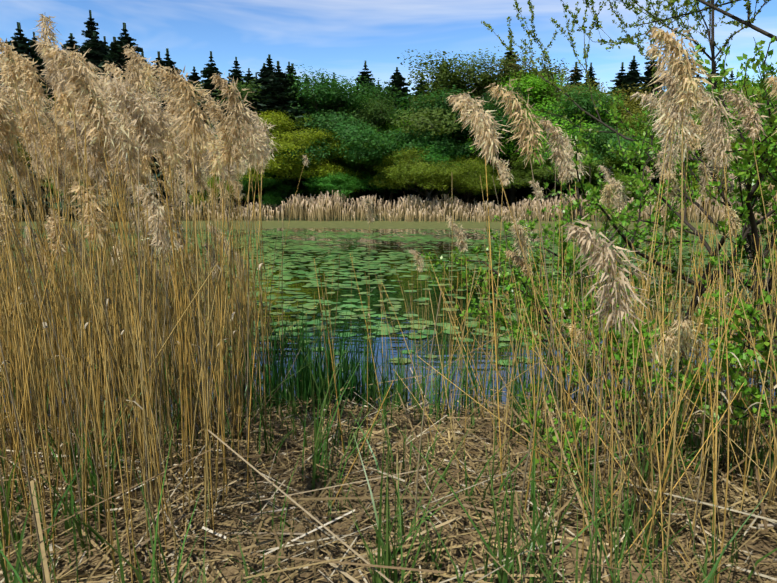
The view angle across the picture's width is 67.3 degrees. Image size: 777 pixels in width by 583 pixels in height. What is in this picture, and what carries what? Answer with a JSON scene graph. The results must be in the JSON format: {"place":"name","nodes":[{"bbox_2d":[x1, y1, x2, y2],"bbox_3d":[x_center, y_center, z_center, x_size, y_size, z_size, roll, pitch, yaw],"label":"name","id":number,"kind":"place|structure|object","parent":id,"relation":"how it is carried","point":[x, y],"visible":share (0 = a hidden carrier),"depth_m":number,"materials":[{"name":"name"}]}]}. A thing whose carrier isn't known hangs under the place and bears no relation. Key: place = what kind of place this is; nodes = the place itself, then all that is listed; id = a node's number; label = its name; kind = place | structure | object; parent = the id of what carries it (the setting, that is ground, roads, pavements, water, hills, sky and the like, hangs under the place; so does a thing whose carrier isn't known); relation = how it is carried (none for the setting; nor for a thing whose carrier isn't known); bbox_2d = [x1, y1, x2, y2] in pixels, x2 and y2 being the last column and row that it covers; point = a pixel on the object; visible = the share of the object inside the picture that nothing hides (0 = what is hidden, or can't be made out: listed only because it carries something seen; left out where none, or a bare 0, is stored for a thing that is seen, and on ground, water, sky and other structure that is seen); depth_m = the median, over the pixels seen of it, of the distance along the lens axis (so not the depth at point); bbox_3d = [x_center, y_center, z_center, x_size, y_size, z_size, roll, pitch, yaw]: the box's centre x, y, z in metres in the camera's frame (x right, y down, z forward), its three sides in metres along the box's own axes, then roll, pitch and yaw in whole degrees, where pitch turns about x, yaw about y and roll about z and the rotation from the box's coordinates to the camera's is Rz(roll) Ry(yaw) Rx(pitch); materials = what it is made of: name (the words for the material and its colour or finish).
{"place":"outdoors","nodes":[
{"label":"outdoors","id":0,"kind":"place"},
{"bbox_2d":[0,195,776,582],"bbox_3d":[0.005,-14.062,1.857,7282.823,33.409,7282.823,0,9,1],"label":"ground","id":1,"kind":"structure","parent":0,"point":[230,573],"depth_m":2.97,"materials":[{"name":"plant"}]},
{"bbox_2d":[2,150,32,186],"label":"deciduous tree","id":2,"kind":"object","parent":1,"relation":"on","point":[14,166],"depth_m":52.34,"materials":[{"name":"green plant"}]},
{"bbox_2d":[0,22,53,201],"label":"spruce","id":3,"kind":"object","parent":1,"relation":"on","point":[21,45],"visible":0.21,"depth_m":55.09,"materials":[{"name":"green plant"}]},
{"bbox_2d":[0,79,56,215],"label":"spruce tree","id":4,"kind":"object","parent":1,"relation":"on","point":[18,204],"visible":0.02,"depth_m":53.00,"materials":[{"name":"green plant"}]},
{"bbox_2d":[14,32,53,218],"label":"spruce tree","id":5,"kind":"object","parent":1,"relation":"on","point":[33,42],"visible":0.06,"depth_m":57.49,"materials":[{"name":"green plant"}]},
{"bbox_2d":[7,54,76,209],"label":"spruce tree","id":6,"kind":"object","parent":1,"relation":"on","point":[52,190],"depth_m":54.85,"materials":[{"name":"green plant"}]},
{"bbox_2d":[10,96,81,161],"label":"deciduous tree","id":7,"kind":"object","parent":1,"relation":"on","point":[21,143],"depth_m":53.86,"materials":[{"name":"green plant"}]},
{"bbox_2d":[52,33,88,79],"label":"spruce","id":8,"kind":"object","parent":1,"relation":"on","point":[72,43],"visible":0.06,"depth_m":60.09,"materials":[{"name":"green plant"}]},
{"bbox_2d":[47,10,108,212],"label":"spruce","id":9,"kind":"object","parent":1,"relation":"on","point":[90,23],"visible":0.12,"depth_m":62.03,"materials":[{"name":"green plant"}]},
{"bbox_2d":[6,106,152,176],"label":"deciduous tree","id":10,"kind":"object","parent":1,"relation":"on","point":[30,154],"visible":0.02,"depth_m":52.84,"materials":[{"name":"green plant"}]},
{"bbox_2d":[42,176,132,198],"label":"deciduous tree","id":11,"kind":"object","parent":1,"relation":"on","point":[61,188],"visible":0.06,"depth_m":52.14,"materials":[{"name":"green plant"}]},
{"bbox_2d":[67,32,134,82],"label":"spruce tree","id":12,"kind":"object","parent":1,"relation":"on","point":[95,54],"visible":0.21,"depth_m":59.94,"materials":[{"name":"green plant"}]},
{"bbox_2d":[103,36,110,62],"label":"spruce tree","id":13,"kind":"object","parent":1,"relation":"on","point":[105,42],"visible":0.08,"depth_m":97.43,"materials":[{"name":"green plant"}]},
{"bbox_2d":[44,37,202,220],"bbox_3d":[-26.354,-15.379,57.701,16.613,18.745,15.496,-6,11,-35],"label":"spruce tree","id":14,"kind":"object","parent":1,"relation":"on","point":[115,52],"visible":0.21,"depth_m":56.30,"materials":[{"name":"green plant"}]},
{"bbox_2d":[109,23,146,67],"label":"spruce tree","id":15,"kind":"object","parent":1,"relation":"on","point":[124,40],"visible":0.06,"depth_m":63.34,"materials":[{"name":"green plant"}]},
{"bbox_2d":[119,52,178,209],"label":"spruce tree","id":16,"kind":"object","parent":1,"relation":"on","point":[142,55],"visible":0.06,"depth_m":57.16,"materials":[{"name":"green plant"}]},
{"bbox_2d":[137,51,220,214],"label":"spruce tree","id":17,"kind":"object","parent":1,"relation":"on","point":[162,63],"visible":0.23,"depth_m":56.61,"materials":[{"name":"green plant"}]},
{"bbox_2d":[156,48,207,198],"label":"spruce tree","id":18,"kind":"object","parent":1,"relation":"on","point":[171,63],"visible":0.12,"depth_m":59.19,"materials":[{"name":"green plant"}]},
{"bbox_2d":[187,66,209,161],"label":"spruce tree","id":19,"kind":"object","parent":1,"relation":"on","point":[194,76],"visible":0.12,"depth_m":66.71,"materials":[{"name":"green plant"}]},
{"bbox_2d":[197,51,233,203],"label":"spruce tree","id":20,"kind":"object","parent":1,"relation":"on","point":[209,71],"visible":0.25,"depth_m":64.05,"materials":[{"name":"green plant"}]},
{"bbox_2d":[181,164,256,212],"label":"deciduous tree","id":21,"kind":"object","parent":1,"relation":"on","point":[218,190],"visible":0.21,"depth_m":55.94,"materials":[{"name":"green plant"}]},
{"bbox_2d":[225,57,250,207],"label":"spruce tree","id":22,"kind":"object","parent":1,"relation":"on","point":[236,74],"visible":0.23,"depth_m":67.04,"materials":[{"name":"green plant"}]},
{"bbox_2d":[244,68,257,89],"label":"spruce tree","id":23,"kind":"object","parent":1,"relation":"on","point":[250,79],"visible":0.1,"depth_m":73.14,"materials":[{"name":"green plant"}]},
{"bbox_2d":[230,54,274,207],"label":"spruce tree","id":24,"kind":"object","parent":1,"relation":"on","point":[270,65],"visible":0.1,"depth_m":66.87,"materials":[{"name":"green plant"}]},
{"bbox_2d":[182,77,323,144],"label":"deciduous tree","id":25,"kind":"object","parent":1,"relation":"on","point":[249,94],"visible":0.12,"depth_m":63.45,"materials":[{"name":"green plant"}]},
{"bbox_2d":[224,170,303,214],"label":"deciduous tree","id":26,"kind":"object","parent":1,"relation":"on","point":[267,183],"visible":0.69,"depth_m":58.33,"materials":[{"name":"green plant"}]},
{"bbox_2d":[230,63,298,207],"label":"spruce tree","id":27,"kind":"object","parent":1,"relation":"on","point":[263,75],"visible":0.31,"depth_m":64.06,"materials":[{"name":"green plant"}]},
{"bbox_2d":[232,61,330,210],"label":"spruce tree","id":28,"kind":"object","parent":1,"relation":"on","point":[276,87],"visible":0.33,"depth_m":62.80,"materials":[{"name":"green plant"}]},
{"bbox_2d":[224,110,345,212],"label":"deciduous tree","id":29,"kind":"object","parent":1,"relation":"on","point":[318,168],"visible":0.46,"depth_m":58.30,"materials":[{"name":"green plant"}]},
{"bbox_2d":[243,63,340,208],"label":"spruce tree","id":30,"kind":"object","parent":1,"relation":"on","point":[301,186],"depth_m":64.24,"materials":[{"name":"green plant"}]},
{"bbox_2d":[264,62,333,208],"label":"spruce tree","id":31,"kind":"object","parent":1,"relation":"on","point":[293,181],"visible":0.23,"depth_m":63.22,"materials":[{"name":"green plant"}]},
{"bbox_2d":[253,114,376,210],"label":"deciduous tree","id":32,"kind":"object","parent":1,"relation":"on","point":[335,156],"visible":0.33,"depth_m":60.72,"materials":[{"name":"green plant"}]},
{"bbox_2d":[303,172,369,204],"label":"deciduous tree","id":33,"kind":"object","parent":1,"relation":"on","point":[331,183],"visible":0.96,"depth_m":59.69,"materials":[{"name":"green plant"}]},
{"bbox_2d":[317,74,357,195],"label":"spruce tree","id":34,"kind":"object","parent":1,"relation":"on","point":[319,105],"visible":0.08,"depth_m":71.63,"materials":[{"name":"green plant"}]},
{"bbox_2d":[274,64,404,184],"bbox_3d":[-7.249,-16.928,65.948,19.175,15.226,23.533,1,9,6],"label":"deciduous tree","id":35,"kind":"object","parent":1,"relation":"on","point":[330,105],"visible":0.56,"depth_m":61.52,"materials":[{"name":"green plant"}]},
{"bbox_2d":[303,78,401,112],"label":"deciduous tree","id":36,"kind":"object","parent":1,"relation":"on","point":[379,93],"visible":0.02,"depth_m":71.41,"materials":[{"name":"green plant"}]},
{"bbox_2d":[332,75,379,201],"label":"spruce","id":37,"kind":"object","parent":1,"relation":"on","point":[358,196],"depth_m":78.05,"materials":[{"name":"green plant"}]},
{"bbox_2d":[316,94,406,204],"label":"deciduous tree","id":38,"kind":"object","parent":1,"relation":"on","point":[372,117],"visible":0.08,"depth_m":64.41,"materials":[{"name":"green plant"}]},
{"bbox_2d":[349,61,405,198],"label":"spruce tree","id":39,"kind":"object","parent":1,"relation":"on","point":[371,191],"visible":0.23,"depth_m":75.00,"materials":[{"name":"green plant"}]},
{"bbox_2d":[328,128,430,203],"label":"deciduous tree","id":40,"kind":"object","parent":1,"relation":"on","point":[358,164],"visible":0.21,"depth_m":60.89,"materials":[{"name":"green plant"}]},
{"bbox_2d":[344,97,418,203],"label":"deciduous tree","id":41,"kind":"object","parent":1,"relation":"on","point":[391,126],"visible":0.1,"depth_m":66.39,"materials":[{"name":"green plant"}]},
{"bbox_2d":[0,71,776,582],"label":"reed stems","id":42,"kind":"object","parent":1,"relation":"on","point":[36,337],"visible":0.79,"depth_m":3.22,"materials":[{"name":"plant"}]},
{"bbox_2d":[0,14,776,374],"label":"reed plumes","id":43,"kind":"object","parent":42,"relation":"attached to","point":[144,118],"visible":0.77,"depth_m":2.99,"materials":[{"name":"plant"}]},
{"bbox_2d":[0,300,776,582],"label":"green shoots","id":44,"kind":"object","parent":1,"relation":"on","point":[306,381],"visible":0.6,"depth_m":3.21,"materials":[{"name":"green plant"}]},
{"bbox_2d":[11,187,776,224],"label":"reed bed","id":45,"kind":"object","parent":1,"relation":"on","point":[319,210],"visible":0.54,"depth_m":54.03,"materials":[{"name":"beige plant"}]},
{"bbox_2d":[381,67,414,197],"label":"spruce tree","id":46,"kind":"object","parent":1,"relation":"on","point":[398,80],"visible":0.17,"depth_m":83.14,"materials":[{"name":"green plant"}]},
{"bbox_2d":[388,71,439,200],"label":"spruce tree","id":47,"kind":"object","parent":1,"relation":"on","point":[416,94],"visible":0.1,"depth_m":76.95,"materials":[{"name":"green plant"}]},
{"bbox_2d":[358,128,491,203],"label":"deciduous tree","id":48,"kind":"object","parent":1,"relation":"on","point":[440,154],"visible":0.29,"depth_m":58.34,"materials":[{"name":"green plant"}]},
{"bbox_2d":[411,58,451,198],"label":"spruce tree","id":49,"kind":"object","parent":1,"relation":"on","point":[443,94],"visible":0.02,"depth_m":80.32,"materials":[{"name":"green plant"}]},
{"bbox_2d":[334,84,533,209],"bbox_3d":[5.594,-15.134,62.988,21.457,13.100,17.483,0,9,3],"label":"deciduous tree","id":50,"kind":"object","parent":1,"relation":"on","point":[443,140],"visible":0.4,"depth_m":59.13,"materials":[{"name":"green plant"}]},
{"bbox_2d":[369,145,500,210],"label":"deciduous tree","id":51,"kind":"object","parent":1,"relation":"on","point":[417,172],"visible":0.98,"depth_m":55.30,"materials":[{"name":"green plant"}]},
{"bbox_2d":[420,88,498,201],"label":"spruce tree","id":52,"kind":"object","parent":1,"relation":"on","point":[479,196],"visible":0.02,"depth_m":76.68,"materials":[{"name":"green plant"}]},
{"bbox_2d":[431,158,513,210],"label":"deciduous tree","id":53,"kind":"object","parent":1,"relation":"on","point":[469,194],"visible":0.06,"depth_m":59.17,"materials":[{"name":"green plant"}]},
{"bbox_2d":[376,46,571,203],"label":"deciduous tree","id":54,"kind":"object","parent":1,"relation":"on","point":[470,76],"visible":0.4,"depth_m":65.08,"materials":[{"name":"green plant"}]},
{"bbox_2d":[497,192,519,197],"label":"spruce tree","id":55,"kind":"object","parent":1,"relation":"on","point":[499,195],"depth_m":84.30,"materials":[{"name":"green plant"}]},
{"bbox_2d":[488,39,540,200],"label":"spruce tree","id":56,"kind":"object","parent":1,"relation":"on","point":[523,189],"visible":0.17,"depth_m":76.26,"materials":[{"name":"green plant"}]},
{"bbox_2d":[421,47,619,205],"bbox_3d":[14.549,-18.691,68.773,23.576,17.642,16.019,2,9,10],"label":"deciduous tree","id":57,"kind":"object","parent":1,"relation":"on","point":[517,70],"visible":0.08,"depth_m":64.96,"materials":[{"name":"green plant"}]},
{"bbox_2d":[497,64,554,198],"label":"spruce tree","id":58,"kind":"object","parent":1,"relation":"on","point":[524,194],"visible":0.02,"depth_m":79.50,"materials":[{"name":"green plant"}]},
{"bbox_2d":[444,69,619,207],"bbox_3d":[14.786,-17.322,66.994,23.748,15.695,23.488,6,11,36],"label":"deciduous tree","id":59,"kind":"object","parent":1,"relation":"on","point":[536,83],"visible":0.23,"depth_m":61.07,"materials":[{"name":"green plant"}]},
{"bbox_2d":[506,63,583,201],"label":"deciduous tree","id":60,"kind":"object","parent":1,"relation":"on","point":[536,114],"depth_m":72.68,"materials":[{"name":"green plant"}]},
{"bbox_2d":[534,62,587,196],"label":"spruce tree","id":61,"kind":"object","parent":1,"relation":"on","point":[578,76],"visible":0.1,"depth_m":76.57,"materials":[{"name":"green plant"}]},
{"bbox_2d":[499,146,632,214],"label":"deciduous tree","id":62,"kind":"object","parent":1,"relation":"on","point":[538,172],"visible":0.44,"depth_m":56.65,"materials":[{"name":"green plant"}]},
{"bbox_2d":[518,80,649,209],"bbox_3d":[19.379,-14.598,59.919,14.023,12.913,17.210,2,9,12],"label":"deciduous tree","id":63,"kind":"object","parent":1,"relation":"on","point":[584,104],"visible":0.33,"depth_m":57.38,"materials":[{"name":"green plant"}]},
{"bbox_2d":[545,63,628,201],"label":"spruce tree","id":64,"kind":"object","parent":1,"relation":"on","point":[590,72],"visible":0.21,"depth_m":77.90,"materials":[{"name":"green plant"}]},
{"bbox_2d":[525,78,663,200],"bbox_3d":[26.349,-17.269,67.918,19.089,14.348,18.485,-8,12,-43],"label":"deciduous tree","id":65,"kind":"object","parent":1,"relation":"on","point":[631,102],"depth_m":63.73,"materials":[{"name":"green plant"}]},
{"bbox_2d":[417,34,776,497],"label":"willow shrub","id":66,"kind":"object","parent":1,"relation":"on","point":[766,159],"visible":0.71,"depth_m":4.17,"materials":[{"name":"green plant"}]},
{"bbox_2d":[542,94,656,164],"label":"deciduous tree","id":67,"kind":"object","parent":1,"relation":"on","point":[639,109],"visible":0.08,"depth_m":61.00,"materials":[{"name":"green plant"}]},
{"bbox_2d":[545,128,660,210],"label":"deciduous tree","id":68,"kind":"object","parent":1,"relation":"on","point":[629,170],"visible":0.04,"depth_m":59.12,"materials":[{"name":"green plant"}]},
{"bbox_2d":[607,62,629,99],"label":"spruce tree","id":69,"kind":"object","parent":1,"relation":"on","point":[620,77],"visible":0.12,"depth_m":77.30,"materials":[{"name":"green plant"}]},
{"bbox_2d":[592,56,651,194],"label":"spruce tree","id":70,"kind":"object","parent":1,"relation":"on","point":[634,76],"visible":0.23,"depth_m":76.25,"materials":[{"name":"green plant"}]},
{"bbox_2d":[597,172,653,205],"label":"deciduous tree","id":71,"kind":"object","parent":1,"relation":"on","point":[623,180],"visible":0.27,"depth_m":53.38,"materials":[{"name":"green plant"}]},
{"bbox_2d":[481,0,776,310],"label":"tree","id":72,"kind":"object","parent":1,"relation":"on","point":[711,7],"visible":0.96,"depth_m":10.03,"materials":[{"name":"green plant"}]},
{"bbox_2d":[640,53,665,102],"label":"spruce tree","id":73,"kind":"object","parent":1,"relation":"on","point":[648,73],"visible":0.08,"depth_m":76.52,"materials":[{"name":"green plant"}]},
{"bbox_2d":[596,111,715,185],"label":"deciduous tree","id":74,"kind":"object","parent":1,"relation":"on","point":[622,162],"visible":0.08,"depth_m":57.20,"materials":[{"name":"green plant"}]},
{"bbox_2d":[622,50,728,205],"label":"spruce tree","id":75,"kind":"object","parent":1,"relation":"on","point":[697,76],"visible":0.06,"depth_m":66.69,"materials":[{"name":"green plant"}]},
{"bbox_2d":[631,82,725,173],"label":"deciduous tree","id":76,"kind":"object","parent":1,"relation":"on","point":[705,89],"depth_m":65.99,"materials":[{"name":"green plant"}]},
{"bbox_2d":[661,167,732,207],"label":"deciduous tree","id":77,"kind":"object","parent":1,"relation":"on","point":[693,179],"visible":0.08,"depth_m":53.30,"materials":[{"name":"green plant"}]},
{"bbox_2d":[621,98,774,212],"bbox_3d":[31.524,-12.582,54.998,19.247,10.717,16.542,-4,10,-24],"label":"deciduous tree","id":78,"kind":"object","parent":1,"relation":"on","point":[731,127],"visible":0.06,"depth_m":53.22,"materials":[{"name":"green plant"}]},
{"bbox_2d":[706,61,727,190],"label":"spruce tree","id":79,"kind":"object","parent":1,"relation":"on","point":[720,89],"visible":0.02,"depth_m":73.31,"materials":[{"name":"green plant"}]},
{"bbox_2d":[725,71,735,87],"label":"spruce tree","id":80,"kind":"object","parent":1,"relation":"on","point":[731,75],"visible":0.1,"depth_m":76.82,"materials":[{"name":"green plant"}]},
{"bbox_2d":[692,81,775,211],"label":"deciduous tree","id":81,"kind":"object","parent":1,"relation":"on","point":[758,97],"visible":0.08,"depth_m":51.24,"materials":[{"name":"green plant"}]},
{"bbox_2d":[694,73,776,183],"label":"deciduous tree","id":82,"kind":"object","parent":1,"relation":"on","point":[747,86],"visible":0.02,"depth_m":63.83,"materials":[{"name":"green plant"}]},
{"bbox_2d":[744,184,775,199],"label":"deciduous tree","id":83,"kind":"object","parent":1,"relation":"on","point":[755,194],"depth_m":50.74,"materials":[{"name":"green plant"}]},
{"bbox_2d":[0,220,776,429],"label":"pond water","id":84,"kind":"structure","parent":0,"point":[402,227],"depth_m":11.63,"materials":[{"name":"blue liquid"}]},
{"bbox_2d":[0,228,776,394],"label":"lily pads","id":85,"kind":"object","parent":84,"relation":"on","point":[424,238],"visible":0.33,"depth_m":15.32,"materials":[{"name":"green plant"}]},
{"bbox_2d":[0,0,776,94],"label":"sky","id":86,"kind":"structure","parent":0,"point":[338,37],"materials":[{"name":"blue"}]}
]}

